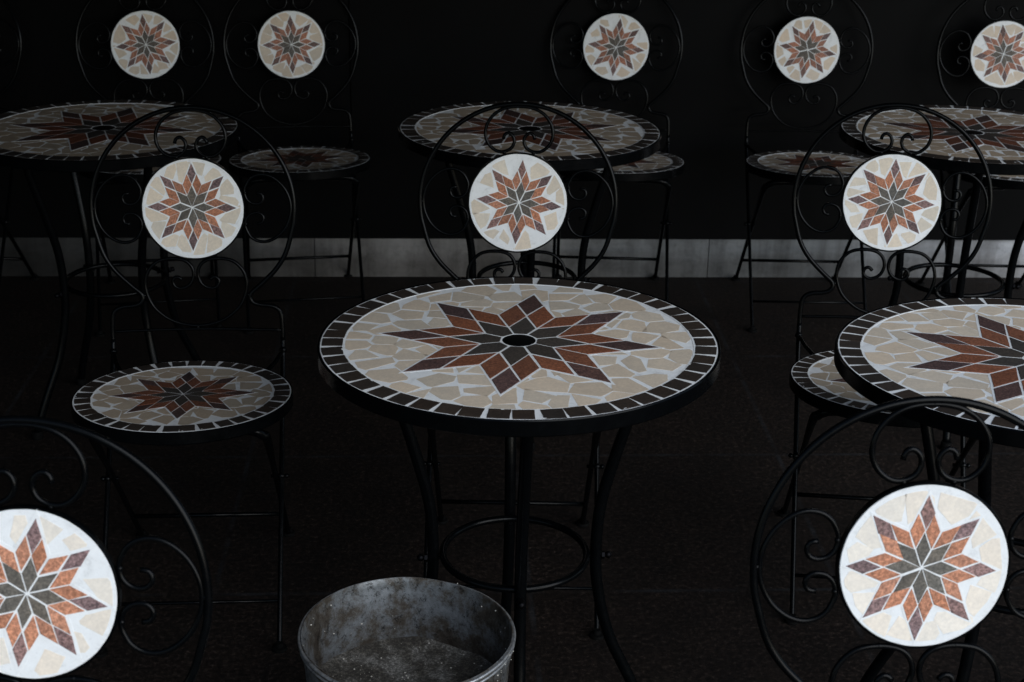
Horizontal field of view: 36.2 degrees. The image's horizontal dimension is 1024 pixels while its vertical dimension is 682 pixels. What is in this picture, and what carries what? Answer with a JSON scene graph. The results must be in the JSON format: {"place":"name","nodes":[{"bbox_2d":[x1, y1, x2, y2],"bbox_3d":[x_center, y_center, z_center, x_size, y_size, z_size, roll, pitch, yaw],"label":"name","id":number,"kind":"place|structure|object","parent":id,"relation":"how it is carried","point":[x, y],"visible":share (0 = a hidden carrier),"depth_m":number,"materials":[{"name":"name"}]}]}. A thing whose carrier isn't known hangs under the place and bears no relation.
{"place":"outdoors","nodes":[
{"label":"outdoors","id":0,"kind":"place"},
{"bbox_2d":[0,275,1023,681],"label":"ground","id":1,"kind":"structure","parent":0,"point":[694,483],"depth_m":3.44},
{"bbox_2d":[0,0,39,283],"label":"folding chair","id":2,"kind":"object","parent":1,"relation":"on","point":[6,231],"visible":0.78,"depth_m":4.42,"materials":[{"name":"black metal"}]},
{"bbox_2d":[0,415,212,681],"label":"folding chair","id":3,"kind":"object","parent":1,"relation":"on","point":[62,613],"visible":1,"depth_m":1.64,"materials":[{"name":"black metal"}]},
{"bbox_2d":[0,99,238,445],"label":"bistro table","id":4,"kind":"object","parent":1,"relation":"on","point":[73,138],"visible":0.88,"depth_m":3.58,"materials":[{"name":"metal"}]},
{"bbox_2d":[75,0,223,336],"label":"folding chair","id":5,"kind":"object","parent":1,"relation":"on","point":[145,44],"visible":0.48,"depth_m":4.42,"materials":[{"name":"black metal"}]},
{"bbox_2d":[71,105,296,657],"bbox_3d":[-0.591,0.072,2.855,0.387,0.910,0.529,-1,22,-4],"label":"folding chair","id":6,"kind":"object","parent":1,"relation":"on","point":[193,208],"visible":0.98,"depth_m":2.92,"materials":[{"name":"black metal"}]},
{"bbox_2d":[222,0,370,333],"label":"folding chair","id":7,"kind":"object","parent":1,"relation":"on","point":[291,44],"visible":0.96,"depth_m":4.45,"materials":[{"name":"black metal"}]},
{"bbox_2d":[297,577,515,681],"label":"metal tub","id":8,"kind":"object","parent":1,"relation":"on","point":[405,629],"visible":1,"depth_m":2.40,"materials":[{"name":"metal"}]},
{"bbox_2d":[0,0,1023,277],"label":"wall","id":9,"kind":"structure","parent":1,"relation":"on","point":[414,56],"depth_m":4.62,"materials":[{"name":"concrete"}]},
{"bbox_2d":[418,101,617,639],"bbox_3d":[0.006,0.055,2.926,0.387,0.910,0.529,1,21,0],"label":"folding chair","id":10,"kind":"object","parent":1,"relation":"on","point":[517,202],"visible":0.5,"depth_m":3.02,"materials":[{"name":"black metal"}]},
{"bbox_2d":[317,276,720,681],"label":"bistro table","id":11,"kind":"object","parent":1,"relation":"on","point":[525,359],"visible":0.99,"depth_m":2.35,"materials":[{"name":"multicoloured tile"}]},
{"bbox_2d":[398,101,661,450],"bbox_3d":[0.036,-0.164,3.750,0.608,0.715,0.608,0,21,-3],"label":"bistro table","id":12,"kind":"object","parent":1,"relation":"on","point":[622,138],"visible":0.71,"depth_m":3.60,"materials":[{"name":"metal"}]},
{"bbox_2d":[549,0,684,300],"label":"folding chair","id":13,"kind":"object","parent":1,"relation":"on","point":[615,46],"visible":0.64,"depth_m":4.50,"materials":[{"name":"black metal"}]},
{"bbox_2d":[731,0,873,332],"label":"folding chair","id":14,"kind":"object","parent":1,"relation":"on","point":[806,49],"visible":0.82,"depth_m":4.50,"materials":[{"name":"black metal"}]},
{"bbox_2d":[777,103,992,636],"bbox_3d":[0.719,0.050,2.971,0.387,0.910,0.529,3,22,5],"label":"folding chair","id":15,"kind":"object","parent":1,"relation":"on","point":[891,202],"visible":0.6,"depth_m":3.06,"materials":[{"name":"black metal"}]},
{"bbox_2d":[749,396,1023,681],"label":"folding chair","id":16,"kind":"object","parent":1,"relation":"on","point":[919,564],"visible":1,"depth_m":1.73,"materials":[{"name":"black metal"}]},
{"bbox_2d":[834,297,1023,681],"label":"bistro table","id":17,"kind":"object","parent":1,"relation":"on","point":[972,348],"visible":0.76,"depth_m":2.35,"materials":[{"name":"tile"}]},
{"bbox_2d":[839,104,1023,448],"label":"bistro table","id":18,"kind":"object","parent":1,"relation":"on","point":[996,135],"visible":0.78,"depth_m":3.67,"materials":[{"name":"metal"}]},
{"bbox_2d":[915,0,1023,292],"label":"folding chair","id":19,"kind":"object","parent":1,"relation":"on","point":[996,56],"visible":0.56,"depth_m":4.50,"materials":[{"name":"black metal"}]}
]}

